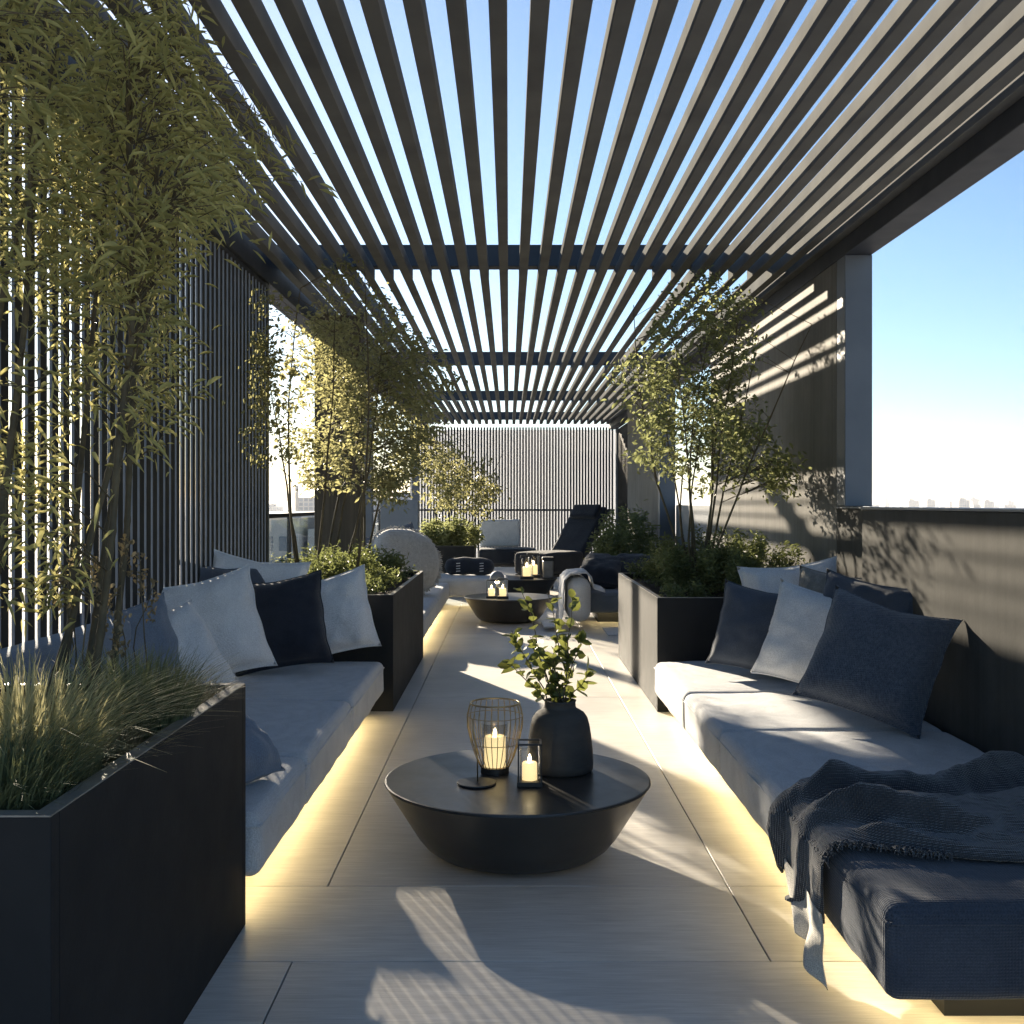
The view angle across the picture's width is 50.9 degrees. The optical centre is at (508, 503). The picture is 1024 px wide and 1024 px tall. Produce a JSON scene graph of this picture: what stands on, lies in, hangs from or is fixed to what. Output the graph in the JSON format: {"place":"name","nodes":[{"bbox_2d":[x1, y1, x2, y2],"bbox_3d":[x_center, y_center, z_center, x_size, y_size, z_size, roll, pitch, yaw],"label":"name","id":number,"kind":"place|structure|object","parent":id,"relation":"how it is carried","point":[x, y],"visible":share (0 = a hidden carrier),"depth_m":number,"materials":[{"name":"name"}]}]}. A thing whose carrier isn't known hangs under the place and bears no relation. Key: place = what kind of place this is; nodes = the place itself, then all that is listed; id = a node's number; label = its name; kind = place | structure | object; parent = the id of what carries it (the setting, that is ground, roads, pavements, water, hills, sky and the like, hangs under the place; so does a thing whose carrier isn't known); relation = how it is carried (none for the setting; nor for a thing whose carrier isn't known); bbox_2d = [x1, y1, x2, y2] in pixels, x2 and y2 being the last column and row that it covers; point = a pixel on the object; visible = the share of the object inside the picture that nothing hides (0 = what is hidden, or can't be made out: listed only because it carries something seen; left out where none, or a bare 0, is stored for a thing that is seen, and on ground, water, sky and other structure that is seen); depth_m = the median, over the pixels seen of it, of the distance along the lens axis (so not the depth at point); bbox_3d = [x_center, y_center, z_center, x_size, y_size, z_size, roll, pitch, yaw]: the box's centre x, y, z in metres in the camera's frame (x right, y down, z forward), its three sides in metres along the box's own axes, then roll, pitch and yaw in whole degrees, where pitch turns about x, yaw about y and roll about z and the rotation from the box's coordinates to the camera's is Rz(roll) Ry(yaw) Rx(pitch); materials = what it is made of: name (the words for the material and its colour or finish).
{"place":"outdoors","nodes":[
{"label":"outdoors","id":0,"kind":"place"},
{"bbox_2d":[0,709,182,809],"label":"ornamental grass","id":1,"kind":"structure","parent":0,"point":[33,785],"depth_m":2.56,"materials":[{"name":"green plant"}]},
{"bbox_2d":[0,640,282,786],"bbox_3d":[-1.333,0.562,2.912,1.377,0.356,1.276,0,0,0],"label":"ornamental grass","id":2,"kind":"object","parent":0,"point":[45,712],"depth_m":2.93,"materials":[{"name":"plant"}]},
{"bbox_2d":[91,718,223,768],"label":"ornamental grass","id":3,"kind":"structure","parent":0,"point":[129,741],"depth_m":3.10,"materials":[{"name":"green plant"}]},
{"bbox_2d":[172,678,255,708],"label":"ornamental grass","id":4,"kind":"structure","parent":0,"point":[215,692],"depth_m":3.88,"materials":[{"name":"green plant"}]},
{"bbox_2d":[269,504,282,511],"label":"city building","id":5,"kind":"structure","parent":0,"point":[276,508],"depth_m":1660.57,"materials":[{"name":"beige concrete"}]},
{"bbox_2d":[269,512,313,562],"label":"city building","id":6,"kind":"structure","parent":0,"point":[278,535],"depth_m":75.00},
{"bbox_2d":[269,537,272,550],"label":"window","id":7,"kind":"structure","parent":6,"relation":"in","point":[270,538],"depth_m":74.93,"materials":[{"name":"grey glass"}]},
{"bbox_2d":[279,537,292,550],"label":"window","id":8,"kind":"structure","parent":6,"relation":"in","point":[282,540],"depth_m":74.93,"materials":[{"name":"grey glass"}]},
{"bbox_2d":[299,497,313,510],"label":"city building","id":9,"kind":"structure","parent":0,"point":[306,503],"depth_m":871.02,"materials":[{"name":"grey concrete"}]},
{"bbox_2d":[308,528,313,557],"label":"city building","id":10,"kind":"structure","parent":0,"point":[311,538],"depth_m":76.00,"materials":[{"name":"grey glass"}]},
{"bbox_2d":[9,508,675,646],"bbox_3d":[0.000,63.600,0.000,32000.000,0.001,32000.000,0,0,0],"label":"ground","id":11,"kind":"structure","parent":0,"point":[23,573],"depth_m":1029.39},
{"bbox_2d":[295,485,298,511],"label":"city building","id":12,"kind":"structure","parent":11,"relation":"on","point":[296,500],"depth_m":362.56,"materials":[{"name":"white"}]},
{"bbox_2d":[374,473,411,534],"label":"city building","id":13,"kind":"structure","parent":11,"relation":"on","point":[376,528],"depth_m":278.60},
{"bbox_2d":[268,631,448,1013],"bbox_3d":[0.200,1.781,13.300,5.600,0.338,32.700,0,0,0],"label":"floor base","id":14,"kind":"object","parent":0,"point":[351,837],"visible":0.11,"depth_m":5.46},
{"bbox_2d":[365,522,413,547],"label":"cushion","id":15,"kind":"object","parent":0,"point":[410,524],"visible":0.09,"depth_m":15.79,"materials":[{"name":"grey fabric"}]},
{"bbox_2d":[374,492,409,522],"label":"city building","id":16,"kind":"structure","parent":0,"point":[405,495],"depth_m":327.00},
{"bbox_2d":[9,0,1023,507],"label":"sky","id":17,"kind":"structure","parent":0,"point":[948,291],"materials":[{"name":"blue"}]},
{"bbox_2d":[183,567,1023,1023],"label":"floor","id":18,"kind":"structure","parent":0,"point":[669,905],"depth_m":4.24,"materials":[{"name":"beige tile"}]},
{"bbox_2d":[0,683,245,1023],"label":"planter box","id":19,"kind":"object","parent":18,"relation":"on","point":[123,895],"visible":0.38,"depth_m":2.87,"materials":[{"name":"grey metal"}]},
{"bbox_2d":[51,519,160,707],"bbox_3d":[-1.377,0.397,3.611,0.300,0.688,0.719,0,0,-9],"label":"bamboo","id":20,"kind":"object","parent":19,"relation":"on","point":[112,585],"visible":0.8,"depth_m":3.62,"materials":[{"name":"green plant"}]},
{"bbox_2d":[0,0,339,707],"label":"bamboo","id":21,"kind":"object","parent":19,"relation":"on","point":[144,254],"visible":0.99,"depth_m":3.45,"materials":[{"name":"green plant"}]},
{"bbox_2d":[0,43,267,648],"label":"fin screen","id":22,"kind":"object","parent":18,"relation":"on","point":[199,503],"visible":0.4,"depth_m":6.95,"materials":[{"name":"metal"}]},
{"bbox_2d":[269,552,292,562],"bbox_3d":[-2.298,1.040,10.822,0.414,1.129,1.291,0,0,0],"label":"shrub","id":23,"kind":"object","parent":18,"relation":"on","point":[278,557],"visible":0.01,"depth_m":10.92,"materials":[{"name":"green plant"}]},
{"bbox_2d":[229,662,383,875],"bbox_3d":[-1.543,1.383,6.140,1.206,0.435,4.032,0,0,0],"label":"sofa","id":24,"kind":"object","parent":18,"relation":"on","point":[308,718],"visible":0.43,"depth_m":5.86,"materials":[{"name":"light grey upholstery fabric"}]},
{"bbox_2d":[0,618,130,682],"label":"back cushion","id":25,"kind":"object","parent":24,"relation":"on","point":[49,645],"visible":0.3,"depth_m":4.72,"materials":[{"name":"grey fabric"}]},
{"bbox_2d":[80,592,183,681],"bbox_3d":[-2.040,0.848,5.894,0.299,0.680,0.692,0,0,27],"label":"cushion","id":26,"kind":"object","parent":24,"relation":"on","point":[159,629],"visible":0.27,"depth_m":5.93,"materials":[{"name":"grey fabric"}]},
{"bbox_2d":[168,598,238,682],"bbox_3d":[-1.944,0.878,6.197,0.426,0.619,0.663,0,0,41],"label":"cushion","id":27,"kind":"object","parent":24,"relation":"on","point":[190,628],"visible":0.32,"depth_m":6.21,"materials":[{"name":"fabric"}]},
{"bbox_2d":[162,564,277,672],"bbox_3d":[-1.892,0.791,6.839,0.824,0.793,0.342,0,0,-23],"label":"cushion","id":28,"kind":"object","parent":24,"relation":"on","point":[225,607],"visible":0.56,"depth_m":6.80,"materials":[{"name":"fabric"}]},
{"bbox_2d":[199,566,264,582],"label":"cushion","id":29,"kind":"object","parent":24,"relation":"on","point":[207,572],"visible":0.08,"depth_m":7.71,"materials":[{"name":"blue fabric"}]},
{"bbox_2d":[213,549,310,582],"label":"cushion","id":30,"kind":"object","parent":24,"relation":"on","point":[271,572],"visible":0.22,"depth_m":7.95,"materials":[{"name":"fabric"}]},
{"bbox_2d":[246,714,284,783],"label":"cushion","id":31,"kind":"object","parent":24,"relation":"on","point":[263,757],"visible":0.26,"depth_m":4.48,"materials":[{"name":"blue fabric"}]},
{"bbox_2d":[235,569,333,676],"bbox_3d":[-1.586,0.825,7.437,0.750,0.725,0.346,0,0,-11],"label":"cushion","id":32,"kind":"object","parent":24,"relation":"on","point":[291,612],"visible":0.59,"depth_m":7.36,"materials":[{"name":"blue fabric"}]},
{"bbox_2d":[300,564,381,664],"bbox_3d":[-1.312,0.819,7.940,0.761,0.737,0.334,0,0,0],"label":"cushion","id":33,"kind":"object","parent":24,"relation":"on","point":[349,622],"visible":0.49,"depth_m":7.86,"materials":[{"name":"fabric"}]},
{"bbox_2d":[269,509,379,561],"bbox_3d":[-2.450,0.854,19.340,0.042,1.492,18.920,0,0,0],"label":"glass balustrade","id":34,"kind":"object","parent":18,"relation":"on","point":[282,515],"visible":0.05,"depth_m":11.98,"materials":[{"name":"black metal"}]},
{"bbox_2d":[314,315,363,555],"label":"timber pier","id":35,"kind":"structure","parent":18,"relation":"on","point":[350,513],"depth_m":12.00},
{"bbox_2d":[332,571,422,710],"bbox_3d":[-1.515,1.151,9.740,1.250,0.899,2.920,0,0,0],"label":"planter box","id":36,"kind":"object","parent":18,"relation":"on","point":[397,614],"visible":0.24,"depth_m":8.53,"materials":[{"name":"grey metal"}]},
{"bbox_2d":[274,540,419,593],"bbox_3d":[-1.494,0.558,9.681,1.234,0.491,2.580,0,0,0],"label":"shrub","id":37,"kind":"object","parent":36,"relation":"on","point":[379,572],"visible":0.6,"depth_m":9.34,"materials":[{"name":"green plant"}]},
{"bbox_2d":[238,252,468,567],"bbox_3d":[-1.323,-0.719,10.072,1.897,2.969,3.256,0,0,0],"label":"tree","id":38,"kind":"object","parent":36,"relation":"on","point":[385,482],"visible":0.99,"depth_m":9.49,"materials":[{"name":"green plant"}]},
{"bbox_2d":[380,500,418,531],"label":"wall panel","id":39,"kind":"structure","parent":18,"relation":"on","point":[400,516],"depth_m":18.00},
{"bbox_2d":[435,544,475,572],"bbox_3d":[-1.060,1.178,19.650,0.880,0.844,0.900,0,0,0],"label":"planter box","id":40,"kind":"object","parent":18,"relation":"on","point":[449,552],"visible":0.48,"depth_m":19.20,"materials":[{"name":"grey metal"}]},
{"bbox_2d":[374,384,509,545],"bbox_3d":[-1.352,-0.704,19.655,3.189,3.021,2.622,0,0,23],"label":"tree","id":41,"kind":"object","parent":40,"relation":"on","point":[448,489],"visible":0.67,"depth_m":19.08,"materials":[{"name":"green plant"}]},
{"bbox_2d":[419,512,485,548],"bbox_3d":[-1.086,0.529,19.738,1.340,0.760,1.370,0,0,0],"label":"shrub","id":42,"kind":"object","parent":40,"relation":"on","point":[451,533],"visible":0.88,"depth_m":19.43,"materials":[{"name":"green plant"}]},
{"bbox_2d":[423,573,507,637],"bbox_3d":[-1.061,1.353,14.374,2.095,0.494,5.961,0,0,0],"label":"sofa","id":43,"kind":"object","parent":18,"relation":"on","point":[436,598],"visible":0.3,"depth_m":16.25,"materials":[{"name":"grey fabric"}]},
{"bbox_2d":[367,525,443,594],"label":"cushion","id":44,"kind":"object","parent":43,"relation":"on","point":[424,555],"visible":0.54,"depth_m":13.90,"materials":[{"name":"fabric"}]},
{"bbox_2d":[445,557,494,574],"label":"bolster cushion","id":45,"kind":"object","parent":43,"relation":"on","point":[467,566],"visible":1,"depth_m":16.61,"materials":[{"name":"blue fabric"}]},
{"bbox_2d":[479,519,536,566],"bbox_3d":[-0.020,0.968,22.500,1.210,1.264,1.011,0,0,0],"label":"lounge chair","id":46,"kind":"object","parent":18,"relation":"on","point":[500,545],"visible":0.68,"depth_m":22.80,"materials":[{"name":"grey fabric"}]},
{"bbox_2d":[464,593,553,623],"bbox_3d":[0.000,1.427,14.600,1.218,0.337,1.218,0,0,0],"label":"coffee table","id":47,"kind":"object","parent":18,"relation":"on","point":[495,610],"visible":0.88,"depth_m":14.19,"materials":[{"name":"black metal"}]},
{"bbox_2d":[486,579,496,597],"bbox_3d":[-0.230,1.138,14.350,0.140,0.240,0.140,0,0,0],"label":"glass lantern","id":48,"kind":"object","parent":47,"relation":"on","point":[491,592],"visible":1,"depth_m":14.32,"materials":[{"name":"black metal"}]},
{"bbox_2d":[490,571,503,594],"bbox_3d":[-0.160,1.091,14.750,0.204,0.335,0.204,0,0,0],"label":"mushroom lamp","id":49,"kind":"object","parent":47,"relation":"on","point":[495,574],"visible":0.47,"depth_m":14.69,"materials":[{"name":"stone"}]},
{"bbox_2d":[497,578,507,598],"bbox_3d":[-0.080,1.128,14.300,0.151,0.259,0.151,0,0,0],"label":"glass lantern","id":50,"kind":"object","parent":47,"relation":"on","point":[502,593],"visible":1,"depth_m":14.26,"materials":[{"name":"black metal"}]},
{"bbox_2d":[0,0,1023,561],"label":"pergola","id":51,"kind":"object","parent":18,"relation":"on","point":[940,128],"visible":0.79,"depth_m":6.84,"materials":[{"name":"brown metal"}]},
{"bbox_2d":[420,427,614,557],"bbox_3d":[0.225,-0.250,28.945,5.250,3.600,0.090,0,0,0],"label":"slat screen","id":52,"kind":"object","parent":51,"relation":"attached to","point":[523,509],"visible":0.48,"depth_m":28.90,"materials":[{"name":"grey metal"}]},
{"bbox_2d":[618,422,627,553],"bbox_3d":[2.965,-0.215,25.600,0.130,3.530,6.000,0,0,0],"label":"fin screen","id":53,"kind":"object","parent":51,"relation":"attached to","point":[622,469],"visible":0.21,"depth_m":27.45,"materials":[{"name":"grey metal"}]},
{"bbox_2d":[384,748,650,873],"bbox_3d":[0.040,1.427,4.950,1.218,0.337,1.218,0,0,0],"label":"coffee table","id":54,"kind":"object","parent":18,"relation":"on","point":[504,824],"visible":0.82,"depth_m":4.56,"materials":[{"name":"black stone"}]},
{"bbox_2d":[457,719,495,788],"bbox_3d":[-0.145,1.113,4.830,0.176,0.290,0.176,0,0,0],"label":"rod stand","id":55,"kind":"object","parent":54,"relation":"on","point":[477,782],"visible":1,"depth_m":4.83,"materials":[{"name":"black metal"}]},
{"bbox_2d":[467,697,522,775],"bbox_3d":[-0.065,1.094,5.040,0.266,0.329,0.266,0,0,0],"label":"wire lantern","id":56,"kind":"object","parent":54,"relation":"on","point":[495,755],"visible":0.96,"depth_m":5.00,"materials":[{"name":"black metal"}]},
{"bbox_2d":[517,739,541,787],"bbox_3d":[0.093,1.162,4.820,0.112,0.192,0.112,0,0,0],"label":"glass lantern","id":57,"kind":"object","parent":54,"relation":"on","point":[529,778],"visible":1,"depth_m":4.79,"materials":[{"name":"black metal"}]},
{"bbox_2d":[527,697,592,777],"bbox_3d":[0.242,1.092,5.080,0.314,0.332,0.314,0,0,0],"label":"vase","id":58,"kind":"object","parent":54,"relation":"on","point":[561,731],"visible":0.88,"depth_m":4.96,"materials":[{"name":"grey ceramic"}]},
{"bbox_2d":[497,587,596,702],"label":"leaf branches","id":59,"kind":"object","parent":58,"relation":"in","point":[551,689],"visible":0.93,"depth_m":5.06,"materials":[{"name":"green plant"}]},
{"bbox_2d":[507,575,556,593],"bbox_3d":[0.220,1.427,18.300,1.218,0.337,1.218,0,0,0],"label":"coffee table","id":60,"kind":"object","parent":18,"relation":"on","point":[541,585],"visible":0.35,"depth_m":17.83,"materials":[{"name":"black stone"}]},
{"bbox_2d":[520,555,533,578],"bbox_3d":[0.300,1.066,18.000,0.224,0.384,0.224,0,0,0],"label":"glass lantern","id":61,"kind":"object","parent":60,"relation":"on","point":[526,572],"visible":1,"depth_m":17.94,"materials":[{"name":"black metal"}]},
{"bbox_2d":[527,553,539,577],"bbox_3d":[0.420,1.056,18.400,0.235,0.403,0.235,0,0,0],"label":"glass lantern","id":62,"kind":"object","parent":60,"relation":"on","point":[535,572],"visible":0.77,"depth_m":18.34,"materials":[{"name":"black metal"}]},
{"bbox_2d":[542,557,553,578],"bbox_3d":[0.656,1.076,18.111,0.209,0.364,0.203,0,0,0],"label":"lantern","id":63,"kind":"object","parent":60,"relation":"on","point":[548,565],"visible":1,"depth_m":18.02,"materials":[{"name":"metal"}]},
{"bbox_2d":[515,504,608,594],"bbox_3d":[1.003,0.808,19.770,0.771,1.584,1.954,0,0,40],"label":"chaise lounger","id":64,"kind":"object","parent":18,"relation":"on","point":[569,549],"visible":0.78,"depth_m":19.86,"materials":[{"name":"black fabric"}]},
{"bbox_2d":[562,570,617,621],"bbox_3d":[1.520,1.267,14.576,1.575,0.666,2.064,0,0,0],"label":"sofa","id":65,"kind":"object","parent":18,"relation":"on","point":[600,606],"visible":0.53,"depth_m":14.19,"materials":[{"name":"grey fabric"}]},
{"bbox_2d":[541,568,604,627],"bbox_3d":[0.822,1.210,13.885,0.801,0.721,0.946,0,0,0],"label":"throw blanket","id":66,"kind":"object","parent":65,"relation":"on","point":[563,577],"visible":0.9,"depth_m":13.70,"materials":[{"name":"fabric"}]},
{"bbox_2d":[580,553,623,588],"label":"cushion","id":67,"kind":"object","parent":65,"relation":"on","point":[603,570],"visible":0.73,"depth_m":14.54,"materials":[{"name":"blue fabric"}]},
{"bbox_2d":[617,553,651,587],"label":"cushion","id":68,"kind":"object","parent":65,"relation":"on","point":[629,558],"visible":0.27,"depth_m":14.72,"materials":[{"name":"blue fabric"}]},
{"bbox_2d":[602,627,617,635],"bbox_3d":[1.410,1.592,13.400,0.420,0.012,0.800,0,0,0],"label":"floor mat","id":69,"kind":"object","parent":18,"relation":"on","point":[611,631],"visible":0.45,"depth_m":13.44,"materials":[{"name":"fabric"}]},
{"bbox_2d":[628,384,657,546],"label":"concrete wall","id":70,"kind":"structure","parent":18,"relation":"on","point":[642,486],"depth_m":19.87,"materials":[{"name":"grey concrete"}]},
{"bbox_2d":[618,573,723,711],"bbox_3d":[1.910,1.161,9.730,1.540,0.879,2.940,0,0,0],"label":"planter box","id":71,"kind":"object","parent":18,"relation":"on","point":[655,627],"visible":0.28,"depth_m":8.36,"materials":[{"name":"grey metal"}]},
{"bbox_2d":[601,265,811,585],"bbox_3d":[1.747,-0.729,9.821,1.988,3.010,2.354,0,0,0],"label":"tree","id":72,"kind":"object","parent":71,"relation":"on","point":[712,439],"visible":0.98,"depth_m":9.52,"materials":[{"name":"green plant"}]},
{"bbox_2d":[621,523,812,596],"bbox_3d":[1.886,0.499,9.660,1.583,0.628,2.859,0,0,0],"label":"shrub","id":73,"kind":"object","parent":71,"relation":"on","point":[718,568],"visible":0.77,"depth_m":9.13,"materials":[{"name":"green plant"}]},
{"bbox_2d":[676,505,709,569],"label":"parapet wall","id":74,"kind":"structure","parent":18,"relation":"on","point":[700,513],"depth_m":15.64,"materials":[{"name":"grey"}]},
{"bbox_2d":[711,262,862,567],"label":"concrete wall","id":75,"kind":"structure","parent":18,"relation":"on","point":[804,417],"depth_m":10.06,"materials":[{"name":"grey concrete"}]},
{"bbox_2d":[654,661,1023,1015],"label":"sofa","id":76,"kind":"object","parent":18,"relation":"on","point":[945,937],"visible":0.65,"depth_m":3.50,"materials":[{"name":"light grey upholstery fabric"},{"name":"dark metal base"}]},
{"bbox_2d":[705,579,789,680],"bbox_3d":[1.694,0.857,7.294,0.678,0.662,0.350,0,0,28],"label":"cushion","id":77,"kind":"object","parent":76,"relation":"on","point":[745,618],"visible":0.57,"depth_m":7.24,"materials":[{"name":"blue fabric"}]},
{"bbox_2d":[736,556,836,593],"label":"cushion","id":78,"kind":"object","parent":76,"relation":"on","point":[765,579],"visible":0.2,"depth_m":7.95,"materials":[{"name":"fabric"}]},
{"bbox_2d":[751,578,831,682],"bbox_3d":[1.860,0.829,6.590,0.716,0.717,0.358,0,0,41],"label":"cushion","id":79,"kind":"object","parent":76,"relation":"on","point":[796,629],"visible":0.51,"depth_m":6.57,"materials":[{"name":"fabric"}]},
{"bbox_2d":[799,565,861,593],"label":"cushion","id":80,"kind":"object","parent":76,"relation":"on","point":[812,579],"visible":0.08,"depth_m":7.58,"materials":[{"name":"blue fabric"}]},
{"bbox_2d":[823,568,912,613],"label":"cushion","id":81,"kind":"object","parent":76,"relation":"on","point":[897,599],"visible":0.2,"depth_m":6.38,"materials":[{"name":"blue fabric"}]},
{"bbox_2d":[792,584,962,738],"bbox_3d":[1.918,0.816,5.639,0.805,0.744,0.437,0,0,38],"label":"cushion","id":82,"kind":"object","parent":76,"relation":"on","point":[876,661],"visible":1,"depth_m":5.51,"materials":[{"name":"fabric"}]},
{"bbox_2d":[766,751,1023,989],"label":"throw blanket","id":83,"kind":"object","parent":76,"relation":"on","point":[973,809],"visible":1,"depth_m":3.73,"materials":[{"name":"fabric"}]},
{"bbox_2d":[835,507,1023,755],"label":"parapet wall","id":84,"kind":"structure","parent":18,"relation":"on","point":[966,565],"depth_m":5.50,"materials":[{"name":"concrete"}]},
{"bbox_2d":[882,497,888,506],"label":"city building","id":85,"kind":"structure","parent":0,"point":[885,501],"depth_m":4015.37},
{"bbox_2d":[890,496,894,506],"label":"city building","id":86,"kind":"structure","parent":0,"point":[892,501],"depth_m":5527.41,"materials":[{"name":"white"}]},
{"bbox_2d":[903,499,918,506],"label":"city building","id":87,"kind":"structure","parent":0,"point":[910,503],"depth_m":2604.24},
{"bbox_2d":[922,499,934,506],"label":"city building","id":88,"kind":"structure","parent":0,"point":[928,503],"depth_m":2509.43,"materials":[{"name":"white"}]},
{"bbox_2d":[945,501,951,506],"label":"city building","id":89,"kind":"structure","parent":0,"point":[948,503],"depth_m":2656.62,"materials":[{"name":"beige concrete"}]},
{"bbox_2d":[952,498,969,507],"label":"city building","id":90,"kind":"structure","parent":0,"point":[960,503],"depth_m":2093.85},
{"bbox_2d":[967,497,978,500],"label":"city building","id":91,"kind":"structure","parent":0,"point":[973,499],"depth_m":3672.30,"materials":[{"name":"white"}]},
{"bbox_2d":[970,501,978,504],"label":"city building","id":92,"kind":"structure","parent":0,"point":[974,502],"depth_m":3440.35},
{"bbox_2d":[970,505,980,507],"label":"city building","id":93,"kind":"structure","parent":0,"point":[975,506],"depth_m":2493.34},
{"bbox_2d":[979,500,993,507],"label":"city building","id":94,"kind":"structure","parent":0,"point":[986,504],"depth_m":2628.70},
{"bbox_2d":[999,505,1016,507],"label":"city building","id":95,"kind":"structure","parent":0,"point":[1007,506],"depth_m":2731.72,"materials":[{"name":"beige concrete"}]},
{"bbox_2d":[1003,500,1013,504],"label":"city building","id":96,"kind":"structure","parent":0,"point":[1008,502],"depth_m":3671.94,"materials":[{"name":"white"}]},
{"bbox_2d":[1016,499,1022,507],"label":"city building","id":97,"kind":"structure","parent":0,"point":[1018,502],"depth_m":5154.83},
{"bbox_3d":[1.860,1.348,17.400,1.120,0.504,2.400,0,0,0],"label":"planter box","id":98,"kind":"object","parent":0,"visible":0},
{"bbox_2d":[586,499,660,570],"bbox_3d":[1.868,0.573,17.354,1.235,1.282,2.376,0,0,0],"label":"shrub","id":99,"kind":"object","parent":98,"relation":"on","point":[606,542],"visible":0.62,"depth_m":16.81,"materials":[{"name":"green plant"}]}
]}

